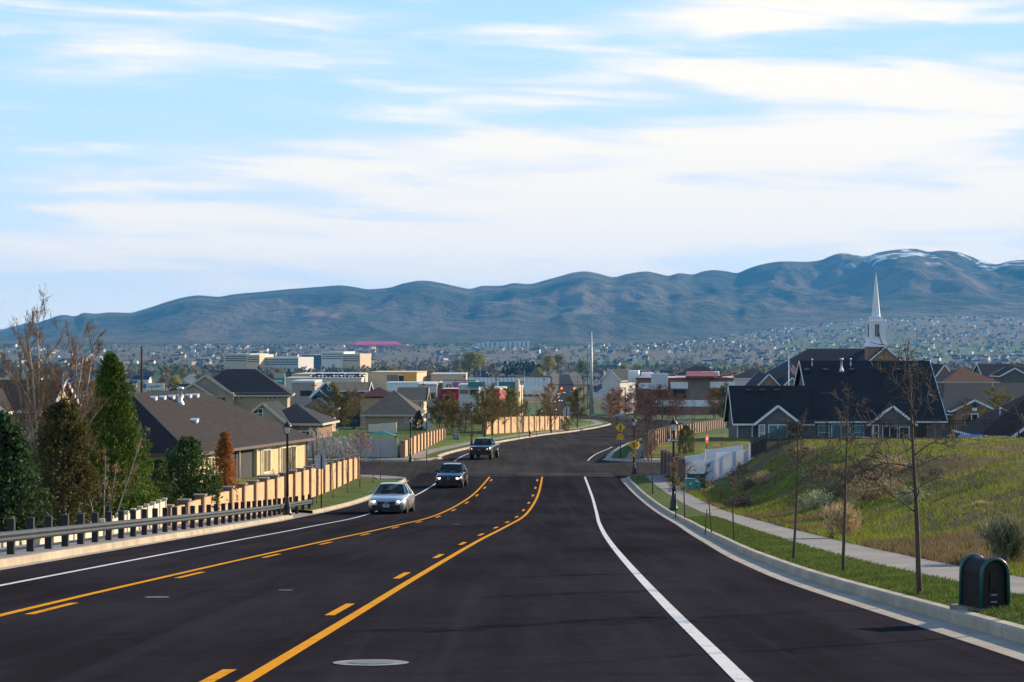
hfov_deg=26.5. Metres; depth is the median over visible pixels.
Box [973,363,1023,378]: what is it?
house
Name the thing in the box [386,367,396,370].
tree
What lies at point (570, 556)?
road
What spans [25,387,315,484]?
cream house
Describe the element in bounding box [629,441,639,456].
crossing sign
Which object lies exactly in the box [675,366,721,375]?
house
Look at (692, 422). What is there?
tree
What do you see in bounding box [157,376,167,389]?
tree
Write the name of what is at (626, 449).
grass verge
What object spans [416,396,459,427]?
tree
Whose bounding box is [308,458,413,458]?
sidewalk
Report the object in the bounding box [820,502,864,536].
sagebrush
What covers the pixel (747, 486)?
sagebrush
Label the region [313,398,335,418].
tree
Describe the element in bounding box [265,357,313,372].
office building
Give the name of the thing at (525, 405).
tree
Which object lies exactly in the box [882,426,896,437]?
sliding door
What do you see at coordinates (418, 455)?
sidewalk
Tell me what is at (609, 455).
gutter
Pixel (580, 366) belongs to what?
tree
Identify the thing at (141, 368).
utility pole
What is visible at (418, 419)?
pine tree
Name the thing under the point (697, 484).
utility box
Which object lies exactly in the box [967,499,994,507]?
sagebrush
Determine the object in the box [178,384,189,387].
house
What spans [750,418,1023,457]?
iron fence
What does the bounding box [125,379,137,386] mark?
house
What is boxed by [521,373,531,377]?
house
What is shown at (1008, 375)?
house
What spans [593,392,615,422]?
tree
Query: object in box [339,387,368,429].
tree
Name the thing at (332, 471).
sapling
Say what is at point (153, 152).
sky
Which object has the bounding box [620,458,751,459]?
sidewalk
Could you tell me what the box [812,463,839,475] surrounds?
sagebrush
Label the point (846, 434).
street tree
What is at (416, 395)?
house
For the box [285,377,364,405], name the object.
store building
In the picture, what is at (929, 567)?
sidewalk
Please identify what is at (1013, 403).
street tree
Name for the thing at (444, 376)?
store building
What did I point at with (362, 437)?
blossom tree
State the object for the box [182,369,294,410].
tan house
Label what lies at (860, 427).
window
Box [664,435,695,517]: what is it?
street tree
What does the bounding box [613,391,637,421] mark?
tree
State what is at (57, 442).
olive shrub
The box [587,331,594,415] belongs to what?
utility pole
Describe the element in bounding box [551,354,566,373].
tree
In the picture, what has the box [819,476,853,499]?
sagebrush
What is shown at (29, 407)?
aspen tree
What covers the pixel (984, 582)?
round top box
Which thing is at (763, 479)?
sagebrush
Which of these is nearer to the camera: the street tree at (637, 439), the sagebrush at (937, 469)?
the sagebrush at (937, 469)
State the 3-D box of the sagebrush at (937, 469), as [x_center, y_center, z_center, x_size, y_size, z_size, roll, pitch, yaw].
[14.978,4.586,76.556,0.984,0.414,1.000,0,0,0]
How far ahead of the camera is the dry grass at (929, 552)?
65.14 m
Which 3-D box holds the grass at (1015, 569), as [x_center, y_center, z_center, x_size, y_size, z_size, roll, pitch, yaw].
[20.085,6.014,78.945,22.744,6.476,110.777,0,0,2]
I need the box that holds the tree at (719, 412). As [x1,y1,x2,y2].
[715,403,724,417]
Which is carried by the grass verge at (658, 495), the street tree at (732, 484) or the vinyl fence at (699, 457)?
the street tree at (732, 484)
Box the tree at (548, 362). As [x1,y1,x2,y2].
[536,354,556,375]
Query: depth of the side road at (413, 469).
169.89 m
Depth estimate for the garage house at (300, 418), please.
215.27 m
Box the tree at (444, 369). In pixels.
[438,366,448,372]
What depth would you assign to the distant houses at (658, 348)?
7291.21 m
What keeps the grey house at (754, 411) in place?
on the ground at (716, 437)
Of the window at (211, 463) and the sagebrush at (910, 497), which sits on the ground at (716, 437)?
the sagebrush at (910, 497)
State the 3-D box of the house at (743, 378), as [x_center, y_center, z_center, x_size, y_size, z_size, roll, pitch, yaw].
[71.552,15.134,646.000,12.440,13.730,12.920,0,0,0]
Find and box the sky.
[0,0,1023,328]
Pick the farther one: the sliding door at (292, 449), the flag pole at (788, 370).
the flag pole at (788, 370)
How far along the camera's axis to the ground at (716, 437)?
1539.59 m
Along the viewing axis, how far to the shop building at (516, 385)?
559.71 m
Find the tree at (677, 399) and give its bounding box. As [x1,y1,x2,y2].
[662,393,691,419]
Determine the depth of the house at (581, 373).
2640.16 m
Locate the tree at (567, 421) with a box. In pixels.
[561,416,572,430]
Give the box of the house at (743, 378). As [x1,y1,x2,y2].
[733,369,762,385]
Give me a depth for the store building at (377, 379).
819.52 m
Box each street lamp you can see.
[283,420,291,514]
[408,415,412,461]
[470,406,473,443]
[631,418,636,473]
[669,417,677,509]
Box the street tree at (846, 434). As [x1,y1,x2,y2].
[794,381,894,571]
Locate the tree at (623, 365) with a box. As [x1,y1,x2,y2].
[616,364,628,369]
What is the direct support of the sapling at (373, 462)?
on the grass verge at (342, 495)
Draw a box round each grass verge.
[292,479,399,512]
[422,419,608,457]
[609,420,691,457]
[629,474,1023,624]
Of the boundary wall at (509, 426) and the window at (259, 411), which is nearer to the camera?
the window at (259, 411)
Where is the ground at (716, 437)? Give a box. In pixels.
[0,317,1023,575]
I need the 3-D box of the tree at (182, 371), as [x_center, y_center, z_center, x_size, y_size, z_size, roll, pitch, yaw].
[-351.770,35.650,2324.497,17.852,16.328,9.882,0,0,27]
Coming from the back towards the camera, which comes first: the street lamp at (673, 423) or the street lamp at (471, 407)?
the street lamp at (471, 407)
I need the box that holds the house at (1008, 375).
[990,367,1023,382]
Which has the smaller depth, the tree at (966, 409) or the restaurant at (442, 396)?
the tree at (966, 409)
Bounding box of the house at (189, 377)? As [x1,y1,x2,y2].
[183,374,195,381]
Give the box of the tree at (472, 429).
[468,408,474,446]
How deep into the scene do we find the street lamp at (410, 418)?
176.94 m
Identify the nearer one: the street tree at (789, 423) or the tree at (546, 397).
the street tree at (789, 423)
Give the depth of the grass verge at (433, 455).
232.95 m
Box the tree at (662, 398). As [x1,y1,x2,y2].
[642,384,685,427]
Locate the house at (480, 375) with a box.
[473,373,487,377]
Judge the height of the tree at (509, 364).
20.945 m
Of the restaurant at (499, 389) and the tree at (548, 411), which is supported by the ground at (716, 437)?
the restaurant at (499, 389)
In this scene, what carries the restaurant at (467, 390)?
on the ground at (716, 437)
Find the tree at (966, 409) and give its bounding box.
[952,400,972,424]
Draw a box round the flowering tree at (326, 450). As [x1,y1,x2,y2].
[319,429,340,460]
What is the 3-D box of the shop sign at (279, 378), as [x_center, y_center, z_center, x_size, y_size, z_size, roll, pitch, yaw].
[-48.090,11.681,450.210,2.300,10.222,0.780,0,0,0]
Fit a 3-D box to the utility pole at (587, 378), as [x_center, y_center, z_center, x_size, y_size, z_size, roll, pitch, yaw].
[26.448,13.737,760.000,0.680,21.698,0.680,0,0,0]
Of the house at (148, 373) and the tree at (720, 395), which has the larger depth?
the house at (148, 373)
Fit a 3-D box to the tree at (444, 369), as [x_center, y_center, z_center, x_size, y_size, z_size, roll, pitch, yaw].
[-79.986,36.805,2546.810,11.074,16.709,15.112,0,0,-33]
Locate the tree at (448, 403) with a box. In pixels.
[437,390,467,430]
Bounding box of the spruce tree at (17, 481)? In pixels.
[0,409,54,531]
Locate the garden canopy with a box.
[367,431,396,437]
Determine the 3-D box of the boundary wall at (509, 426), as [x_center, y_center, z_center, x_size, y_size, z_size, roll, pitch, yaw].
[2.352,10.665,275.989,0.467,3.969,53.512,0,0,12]
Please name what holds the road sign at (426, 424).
on the side road at (413, 469)
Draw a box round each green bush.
[137,478,163,505]
[138,457,176,506]
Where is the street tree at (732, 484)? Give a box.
[714,462,754,539]
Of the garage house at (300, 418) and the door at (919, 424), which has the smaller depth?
the garage house at (300, 418)
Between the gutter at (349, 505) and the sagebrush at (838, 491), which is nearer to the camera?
the sagebrush at (838, 491)
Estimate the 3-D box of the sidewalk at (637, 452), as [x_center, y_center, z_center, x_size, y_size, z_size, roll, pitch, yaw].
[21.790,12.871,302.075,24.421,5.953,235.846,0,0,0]
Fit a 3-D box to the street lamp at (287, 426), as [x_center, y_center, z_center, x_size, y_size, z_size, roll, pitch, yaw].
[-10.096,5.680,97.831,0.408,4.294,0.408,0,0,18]
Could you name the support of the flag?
hanging from the flag pole at (788, 370)
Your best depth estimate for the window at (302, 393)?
519.89 m
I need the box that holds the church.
[744,274,949,385]
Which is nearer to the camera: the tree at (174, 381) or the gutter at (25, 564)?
the gutter at (25, 564)
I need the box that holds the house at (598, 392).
[593,386,601,396]
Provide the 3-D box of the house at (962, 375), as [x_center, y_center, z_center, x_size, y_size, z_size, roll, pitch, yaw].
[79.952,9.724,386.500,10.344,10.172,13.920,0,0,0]
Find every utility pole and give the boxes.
[141,346,142,391]
[583,356,583,406]
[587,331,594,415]
[587,349,588,410]
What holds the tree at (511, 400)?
on the lawn at (402, 434)
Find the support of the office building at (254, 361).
on the ground at (716, 437)
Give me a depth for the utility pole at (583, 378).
899.92 m
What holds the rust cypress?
on the ground at (716, 437)
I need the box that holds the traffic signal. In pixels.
[549,384,593,414]
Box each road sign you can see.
[315,454,324,507]
[422,412,430,461]
[563,408,568,424]
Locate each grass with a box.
[685,436,1023,576]
[685,515,1023,624]
[689,434,1023,565]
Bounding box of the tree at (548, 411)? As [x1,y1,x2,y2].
[540,402,554,415]
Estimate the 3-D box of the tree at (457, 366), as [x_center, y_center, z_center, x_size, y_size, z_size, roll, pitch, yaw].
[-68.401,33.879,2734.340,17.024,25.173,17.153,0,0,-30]
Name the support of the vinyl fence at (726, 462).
on the ground at (716, 437)
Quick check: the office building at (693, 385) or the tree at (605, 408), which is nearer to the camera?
the tree at (605, 408)
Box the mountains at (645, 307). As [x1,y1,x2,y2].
[0,249,1023,347]
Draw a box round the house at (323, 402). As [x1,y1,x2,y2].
[303,399,339,430]
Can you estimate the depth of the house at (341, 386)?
330.00 m
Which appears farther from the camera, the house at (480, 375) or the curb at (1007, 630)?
the house at (480, 375)
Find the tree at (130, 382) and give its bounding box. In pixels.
[128,380,135,392]
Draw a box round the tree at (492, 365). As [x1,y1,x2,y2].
[487,363,496,373]
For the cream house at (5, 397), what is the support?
on the ground at (716, 437)
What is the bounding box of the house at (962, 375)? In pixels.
[935,367,999,388]
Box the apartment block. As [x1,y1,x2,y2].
[527,339,529,349]
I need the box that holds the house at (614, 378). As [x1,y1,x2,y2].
[600,369,634,413]
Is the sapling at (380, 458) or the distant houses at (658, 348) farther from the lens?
the distant houses at (658, 348)
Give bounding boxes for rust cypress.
[210,431,239,500]
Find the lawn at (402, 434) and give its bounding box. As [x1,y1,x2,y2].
[325,416,594,456]
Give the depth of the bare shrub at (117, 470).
70.39 m
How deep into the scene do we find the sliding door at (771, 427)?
229.07 m
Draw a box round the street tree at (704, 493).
[694,463,718,531]
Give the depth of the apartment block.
7300.00 m
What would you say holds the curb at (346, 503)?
on the ground at (716, 437)
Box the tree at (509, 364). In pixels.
[506,362,512,374]
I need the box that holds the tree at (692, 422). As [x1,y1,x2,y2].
[682,399,698,451]
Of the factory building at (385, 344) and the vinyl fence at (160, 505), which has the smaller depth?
the vinyl fence at (160, 505)
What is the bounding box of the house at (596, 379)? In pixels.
[586,376,602,383]
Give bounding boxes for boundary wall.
[167,454,359,525]
[400,427,444,457]
[482,415,569,433]
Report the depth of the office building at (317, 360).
3613.91 m
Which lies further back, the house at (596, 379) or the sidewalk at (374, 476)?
the house at (596, 379)
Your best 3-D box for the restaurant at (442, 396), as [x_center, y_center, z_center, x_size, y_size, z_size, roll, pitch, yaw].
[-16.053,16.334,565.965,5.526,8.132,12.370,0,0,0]
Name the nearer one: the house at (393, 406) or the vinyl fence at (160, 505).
the vinyl fence at (160, 505)
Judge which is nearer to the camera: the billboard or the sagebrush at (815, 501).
the sagebrush at (815, 501)
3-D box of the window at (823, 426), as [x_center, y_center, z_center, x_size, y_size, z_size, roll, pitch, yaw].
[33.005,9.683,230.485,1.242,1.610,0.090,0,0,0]
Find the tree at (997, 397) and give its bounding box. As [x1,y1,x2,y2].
[980,385,1014,414]
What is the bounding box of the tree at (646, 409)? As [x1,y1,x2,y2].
[629,389,666,430]
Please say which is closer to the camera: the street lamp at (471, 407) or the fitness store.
the street lamp at (471, 407)
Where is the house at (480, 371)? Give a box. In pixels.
[473,370,489,374]
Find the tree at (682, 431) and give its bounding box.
[676,425,695,452]
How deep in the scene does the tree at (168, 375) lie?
1968.77 m
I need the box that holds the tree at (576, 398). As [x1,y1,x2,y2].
[561,385,594,427]
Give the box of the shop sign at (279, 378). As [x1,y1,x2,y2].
[274,373,284,386]
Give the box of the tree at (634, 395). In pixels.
[616,383,649,426]
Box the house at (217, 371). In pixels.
[210,370,221,373]
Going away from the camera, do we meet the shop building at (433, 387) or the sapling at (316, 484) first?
the sapling at (316, 484)
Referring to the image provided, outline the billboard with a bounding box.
[144,383,163,391]
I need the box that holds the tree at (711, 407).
[704,386,721,418]
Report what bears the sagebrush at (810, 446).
on the ground at (716, 437)
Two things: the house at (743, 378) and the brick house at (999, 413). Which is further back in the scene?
the house at (743, 378)
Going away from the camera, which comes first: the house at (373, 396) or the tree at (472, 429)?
the tree at (472, 429)
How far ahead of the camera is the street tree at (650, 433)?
130.22 m
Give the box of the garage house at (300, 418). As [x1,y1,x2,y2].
[251,401,339,437]
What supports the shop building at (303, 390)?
on the ground at (716, 437)
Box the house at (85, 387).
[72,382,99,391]
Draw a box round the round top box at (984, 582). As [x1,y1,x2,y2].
[950,554,1010,611]
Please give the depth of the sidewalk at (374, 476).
154.96 m
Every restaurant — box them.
[439,388,458,414]
[458,382,484,414]
[485,386,506,415]
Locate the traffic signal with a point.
(574, 392)
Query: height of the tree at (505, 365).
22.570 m
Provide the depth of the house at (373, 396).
320.00 m
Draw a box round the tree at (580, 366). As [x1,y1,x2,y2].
[575,360,588,373]
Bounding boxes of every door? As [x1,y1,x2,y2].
[281,445,295,471]
[768,424,786,438]
[831,424,849,436]
[872,425,878,437]
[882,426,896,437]
[917,424,925,437]
[965,413,978,422]
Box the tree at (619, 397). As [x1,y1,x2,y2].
[606,387,629,424]
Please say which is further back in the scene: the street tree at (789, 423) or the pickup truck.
the pickup truck
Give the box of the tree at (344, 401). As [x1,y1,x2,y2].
[308,382,359,430]
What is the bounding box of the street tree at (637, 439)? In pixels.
[629,425,644,479]
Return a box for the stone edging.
[0,524,161,547]
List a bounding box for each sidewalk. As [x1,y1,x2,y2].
[0,514,282,558]
[253,474,408,480]
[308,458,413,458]
[406,419,602,458]
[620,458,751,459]
[625,420,696,457]
[646,474,1023,594]
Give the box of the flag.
[789,362,796,375]
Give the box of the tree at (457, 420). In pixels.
[443,401,476,433]
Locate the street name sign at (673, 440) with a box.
[668,439,678,441]
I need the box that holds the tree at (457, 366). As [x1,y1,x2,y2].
[450,359,461,371]
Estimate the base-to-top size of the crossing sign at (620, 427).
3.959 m
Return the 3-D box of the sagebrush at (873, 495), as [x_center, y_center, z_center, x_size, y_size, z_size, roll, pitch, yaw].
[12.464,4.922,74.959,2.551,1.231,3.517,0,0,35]
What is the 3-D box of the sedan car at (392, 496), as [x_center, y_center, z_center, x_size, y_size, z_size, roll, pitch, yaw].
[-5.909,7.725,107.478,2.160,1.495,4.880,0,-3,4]
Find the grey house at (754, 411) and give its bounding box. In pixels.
[724,358,958,438]
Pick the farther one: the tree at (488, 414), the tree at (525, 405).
the tree at (525, 405)
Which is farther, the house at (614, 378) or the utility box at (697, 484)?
the house at (614, 378)
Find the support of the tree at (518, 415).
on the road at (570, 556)
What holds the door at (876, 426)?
in the grey house at (754, 411)
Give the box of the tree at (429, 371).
[427,369,435,378]
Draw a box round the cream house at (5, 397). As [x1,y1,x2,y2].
[0,380,81,439]
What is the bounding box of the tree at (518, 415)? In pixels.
[514,401,522,431]
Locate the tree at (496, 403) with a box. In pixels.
[485,390,503,435]
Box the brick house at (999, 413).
[954,395,1023,436]
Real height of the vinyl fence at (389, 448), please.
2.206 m
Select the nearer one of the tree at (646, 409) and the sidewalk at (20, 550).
the sidewalk at (20, 550)
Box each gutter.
[0,518,293,569]
[308,423,610,461]
[318,481,407,513]
[602,421,684,461]
[621,478,1023,660]
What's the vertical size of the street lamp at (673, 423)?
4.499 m
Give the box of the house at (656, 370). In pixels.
[648,368,659,372]
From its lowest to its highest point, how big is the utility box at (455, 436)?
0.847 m
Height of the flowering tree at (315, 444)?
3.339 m
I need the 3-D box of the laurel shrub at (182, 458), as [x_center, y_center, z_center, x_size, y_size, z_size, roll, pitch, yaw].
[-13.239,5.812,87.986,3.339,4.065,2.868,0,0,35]
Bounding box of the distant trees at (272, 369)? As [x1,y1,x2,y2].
[4,325,1012,376]
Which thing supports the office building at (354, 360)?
on the ground at (716, 437)
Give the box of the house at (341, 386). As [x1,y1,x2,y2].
[309,381,372,425]
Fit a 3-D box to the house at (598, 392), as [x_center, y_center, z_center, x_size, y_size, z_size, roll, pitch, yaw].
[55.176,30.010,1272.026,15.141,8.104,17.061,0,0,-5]
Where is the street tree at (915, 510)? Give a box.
[813,331,968,593]
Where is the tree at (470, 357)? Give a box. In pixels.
[457,351,481,376]
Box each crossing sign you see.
[615,414,625,457]
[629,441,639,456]
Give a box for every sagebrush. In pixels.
[723,491,755,507]
[735,475,758,489]
[749,470,779,483]
[786,443,821,456]
[798,488,834,508]
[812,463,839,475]
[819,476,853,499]
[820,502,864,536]
[829,460,883,482]
[833,469,908,501]
[868,452,911,474]
[893,485,930,504]
[924,466,950,474]
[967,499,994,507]
[975,511,1023,562]
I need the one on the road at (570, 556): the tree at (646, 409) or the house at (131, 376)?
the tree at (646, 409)
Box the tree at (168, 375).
[165,372,170,383]
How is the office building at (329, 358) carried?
on the ground at (716, 437)
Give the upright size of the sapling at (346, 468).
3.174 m
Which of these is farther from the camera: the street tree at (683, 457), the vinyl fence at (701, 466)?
the vinyl fence at (701, 466)
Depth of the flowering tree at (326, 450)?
165.98 m
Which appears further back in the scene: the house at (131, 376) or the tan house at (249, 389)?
the house at (131, 376)
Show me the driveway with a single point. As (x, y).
(299, 514)
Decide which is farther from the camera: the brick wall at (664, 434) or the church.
the church
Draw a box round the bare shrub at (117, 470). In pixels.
[60,438,142,522]
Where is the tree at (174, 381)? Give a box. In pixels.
[167,375,181,387]
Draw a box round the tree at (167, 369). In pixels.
[161,366,172,373]
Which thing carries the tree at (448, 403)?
on the lawn at (402, 434)
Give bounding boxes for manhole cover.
[333,659,408,665]
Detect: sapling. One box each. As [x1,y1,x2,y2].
[311,463,320,502]
[326,451,335,497]
[337,446,348,492]
[370,440,376,482]
[375,439,382,478]
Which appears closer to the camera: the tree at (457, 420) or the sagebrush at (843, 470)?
the sagebrush at (843, 470)
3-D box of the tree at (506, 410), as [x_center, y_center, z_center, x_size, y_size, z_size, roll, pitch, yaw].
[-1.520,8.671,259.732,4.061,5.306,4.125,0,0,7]
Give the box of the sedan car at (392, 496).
[369,482,414,513]
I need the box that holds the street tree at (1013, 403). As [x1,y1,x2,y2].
[989,365,1023,424]
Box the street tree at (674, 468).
[667,457,687,517]
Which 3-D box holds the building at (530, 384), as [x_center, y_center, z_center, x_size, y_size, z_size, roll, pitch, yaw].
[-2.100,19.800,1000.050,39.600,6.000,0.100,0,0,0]
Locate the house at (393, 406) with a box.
[360,390,425,429]
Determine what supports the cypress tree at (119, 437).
on the ground at (716, 437)
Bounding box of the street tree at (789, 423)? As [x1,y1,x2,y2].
[776,409,830,557]
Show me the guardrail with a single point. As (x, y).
(30, 534)
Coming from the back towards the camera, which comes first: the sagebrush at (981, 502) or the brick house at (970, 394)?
the brick house at (970, 394)
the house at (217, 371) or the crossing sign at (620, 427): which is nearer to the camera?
the crossing sign at (620, 427)
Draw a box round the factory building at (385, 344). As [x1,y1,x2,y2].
[351,341,408,347]
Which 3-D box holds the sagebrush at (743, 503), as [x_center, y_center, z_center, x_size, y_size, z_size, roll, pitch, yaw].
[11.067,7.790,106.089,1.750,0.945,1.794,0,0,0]
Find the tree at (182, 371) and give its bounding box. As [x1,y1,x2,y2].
[177,367,190,378]
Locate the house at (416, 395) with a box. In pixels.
[396,387,430,421]
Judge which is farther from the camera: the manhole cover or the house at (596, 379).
the house at (596, 379)
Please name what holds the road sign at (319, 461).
on the grass verge at (342, 495)
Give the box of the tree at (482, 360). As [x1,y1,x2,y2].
[468,353,486,370]
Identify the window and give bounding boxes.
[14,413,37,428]
[207,456,214,472]
[253,408,262,415]
[263,448,270,472]
[265,359,296,359]
[265,364,296,364]
[300,391,311,395]
[300,431,313,434]
[673,389,685,397]
[759,424,764,436]
[819,425,828,436]
[852,425,863,436]
[899,427,909,437]
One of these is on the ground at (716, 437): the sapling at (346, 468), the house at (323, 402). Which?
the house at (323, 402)
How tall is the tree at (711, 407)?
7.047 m
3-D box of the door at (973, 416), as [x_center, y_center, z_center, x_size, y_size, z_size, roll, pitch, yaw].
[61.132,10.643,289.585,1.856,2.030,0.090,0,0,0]
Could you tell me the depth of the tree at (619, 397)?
302.22 m
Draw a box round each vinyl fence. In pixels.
[35,498,166,544]
[308,436,397,456]
[368,422,396,432]
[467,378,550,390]
[681,453,703,461]
[686,459,714,481]
[705,445,742,472]
[716,449,749,479]
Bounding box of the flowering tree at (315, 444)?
[309,425,321,463]
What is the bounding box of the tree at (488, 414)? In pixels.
[463,381,505,436]
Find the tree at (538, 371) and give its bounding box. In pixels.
[533,367,544,375]
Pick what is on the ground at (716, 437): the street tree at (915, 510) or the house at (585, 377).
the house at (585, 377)
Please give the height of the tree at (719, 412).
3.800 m
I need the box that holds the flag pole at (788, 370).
[788,355,788,385]
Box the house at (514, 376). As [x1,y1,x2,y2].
[506,375,523,377]
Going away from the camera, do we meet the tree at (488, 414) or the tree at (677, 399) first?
the tree at (488, 414)
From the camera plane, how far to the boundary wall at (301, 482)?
110.84 m
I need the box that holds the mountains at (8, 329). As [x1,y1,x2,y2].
[0,322,34,331]
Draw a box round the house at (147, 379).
[132,376,151,382]
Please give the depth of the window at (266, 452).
158.89 m
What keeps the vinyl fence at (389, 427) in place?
on the ground at (716, 437)
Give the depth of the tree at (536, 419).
256.92 m
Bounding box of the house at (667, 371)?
[660,370,674,373]
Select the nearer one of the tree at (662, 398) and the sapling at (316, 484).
the sapling at (316, 484)
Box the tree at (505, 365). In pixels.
[501,361,507,376]
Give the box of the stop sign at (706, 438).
[705,426,707,448]
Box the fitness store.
[438,380,480,401]
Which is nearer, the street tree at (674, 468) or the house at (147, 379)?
the street tree at (674, 468)
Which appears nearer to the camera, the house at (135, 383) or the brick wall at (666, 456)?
the brick wall at (666, 456)
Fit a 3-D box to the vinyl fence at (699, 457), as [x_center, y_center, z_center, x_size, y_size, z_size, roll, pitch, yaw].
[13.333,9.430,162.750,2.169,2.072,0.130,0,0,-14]
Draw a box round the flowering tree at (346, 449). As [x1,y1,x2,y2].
[336,433,355,456]
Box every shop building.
[291,379,321,405]
[417,382,437,413]
[499,379,523,415]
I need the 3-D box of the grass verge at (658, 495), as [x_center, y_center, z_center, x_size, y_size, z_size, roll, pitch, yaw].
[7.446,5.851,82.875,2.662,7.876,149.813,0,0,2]
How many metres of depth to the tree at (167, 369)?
2691.28 m
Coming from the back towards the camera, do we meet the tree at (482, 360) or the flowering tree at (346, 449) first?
the tree at (482, 360)
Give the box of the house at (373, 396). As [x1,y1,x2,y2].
[357,387,390,426]
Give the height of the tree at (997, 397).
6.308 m
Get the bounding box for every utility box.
[453,433,459,439]
[685,478,695,489]
[687,473,705,487]
[695,482,700,489]
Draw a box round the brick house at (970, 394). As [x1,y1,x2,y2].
[939,382,1023,429]
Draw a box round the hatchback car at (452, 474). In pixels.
[435,462,467,487]
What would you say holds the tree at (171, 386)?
on the ground at (716, 437)
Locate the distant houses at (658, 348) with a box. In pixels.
[0,315,1023,364]
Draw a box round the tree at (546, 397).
[534,381,567,432]
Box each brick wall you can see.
[643,418,725,457]
[661,450,685,481]
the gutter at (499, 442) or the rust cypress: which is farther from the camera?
the gutter at (499, 442)
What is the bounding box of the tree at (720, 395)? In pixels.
[707,380,728,412]
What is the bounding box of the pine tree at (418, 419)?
[411,410,425,429]
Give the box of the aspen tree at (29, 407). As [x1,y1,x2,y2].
[0,285,119,524]
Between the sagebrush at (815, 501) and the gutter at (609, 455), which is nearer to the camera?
the sagebrush at (815, 501)
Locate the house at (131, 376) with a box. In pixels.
[125,374,140,379]
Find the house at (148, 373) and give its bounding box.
[143,371,153,377]
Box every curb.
[0,515,292,567]
[308,419,609,460]
[310,475,405,512]
[607,420,688,461]
[627,474,1023,643]
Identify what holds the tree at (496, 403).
on the lawn at (402, 434)
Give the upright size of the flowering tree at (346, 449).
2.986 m
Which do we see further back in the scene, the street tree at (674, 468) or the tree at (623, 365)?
the tree at (623, 365)
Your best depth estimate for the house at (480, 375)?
2278.38 m
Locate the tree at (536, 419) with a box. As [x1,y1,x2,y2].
[528,402,541,435]
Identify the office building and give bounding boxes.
[225,353,267,369]
[246,354,273,369]
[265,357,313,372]
[302,354,320,370]
[321,351,354,371]
[342,354,370,370]
[628,370,735,414]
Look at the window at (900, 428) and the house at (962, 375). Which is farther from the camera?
the house at (962, 375)
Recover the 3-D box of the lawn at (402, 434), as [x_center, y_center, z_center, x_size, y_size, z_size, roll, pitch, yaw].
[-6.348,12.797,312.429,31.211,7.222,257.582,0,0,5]
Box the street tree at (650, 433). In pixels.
[632,422,663,493]
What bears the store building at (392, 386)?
on the ground at (716, 437)
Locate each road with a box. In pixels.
[0,374,1023,681]
[308,458,715,479]
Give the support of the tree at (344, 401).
on the lawn at (402, 434)
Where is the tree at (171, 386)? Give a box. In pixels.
[167,380,173,390]
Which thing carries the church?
on the ground at (716, 437)
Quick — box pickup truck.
[469,437,499,458]
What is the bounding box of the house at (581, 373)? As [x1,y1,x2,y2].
[580,371,589,377]
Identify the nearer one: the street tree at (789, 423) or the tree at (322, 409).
the street tree at (789, 423)
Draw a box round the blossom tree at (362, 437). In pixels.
[339,421,373,486]
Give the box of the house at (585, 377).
[581,376,594,383]
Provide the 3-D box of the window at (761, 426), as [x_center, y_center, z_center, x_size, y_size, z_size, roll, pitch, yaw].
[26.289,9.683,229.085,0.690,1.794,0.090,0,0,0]
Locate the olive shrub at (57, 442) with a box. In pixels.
[17,397,103,528]
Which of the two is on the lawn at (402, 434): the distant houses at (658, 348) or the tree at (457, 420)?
the tree at (457, 420)
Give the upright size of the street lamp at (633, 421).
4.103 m
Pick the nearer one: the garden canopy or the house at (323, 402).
the garden canopy
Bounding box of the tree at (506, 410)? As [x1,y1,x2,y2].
[489,393,513,423]
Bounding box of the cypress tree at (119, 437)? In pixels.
[70,350,160,523]
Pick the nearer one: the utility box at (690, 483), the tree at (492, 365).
the utility box at (690, 483)
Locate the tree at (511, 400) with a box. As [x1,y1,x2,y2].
[500,384,525,416]
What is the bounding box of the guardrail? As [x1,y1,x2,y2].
[0,494,313,553]
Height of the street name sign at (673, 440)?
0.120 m
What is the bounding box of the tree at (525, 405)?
[519,399,530,415]
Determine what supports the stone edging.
on the ground at (716, 437)
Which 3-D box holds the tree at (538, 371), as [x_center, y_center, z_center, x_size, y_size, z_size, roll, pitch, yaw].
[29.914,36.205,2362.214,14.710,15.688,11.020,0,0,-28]
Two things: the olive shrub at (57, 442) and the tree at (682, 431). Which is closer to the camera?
the olive shrub at (57, 442)
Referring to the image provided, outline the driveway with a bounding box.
[262,511,317,517]
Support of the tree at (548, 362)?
on the ground at (716, 437)
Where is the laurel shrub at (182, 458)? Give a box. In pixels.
[155,435,227,508]
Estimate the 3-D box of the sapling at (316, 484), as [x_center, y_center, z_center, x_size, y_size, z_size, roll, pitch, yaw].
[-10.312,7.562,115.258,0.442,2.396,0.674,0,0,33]
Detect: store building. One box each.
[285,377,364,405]
[291,372,367,381]
[367,371,426,389]
[386,381,437,391]
[431,373,467,380]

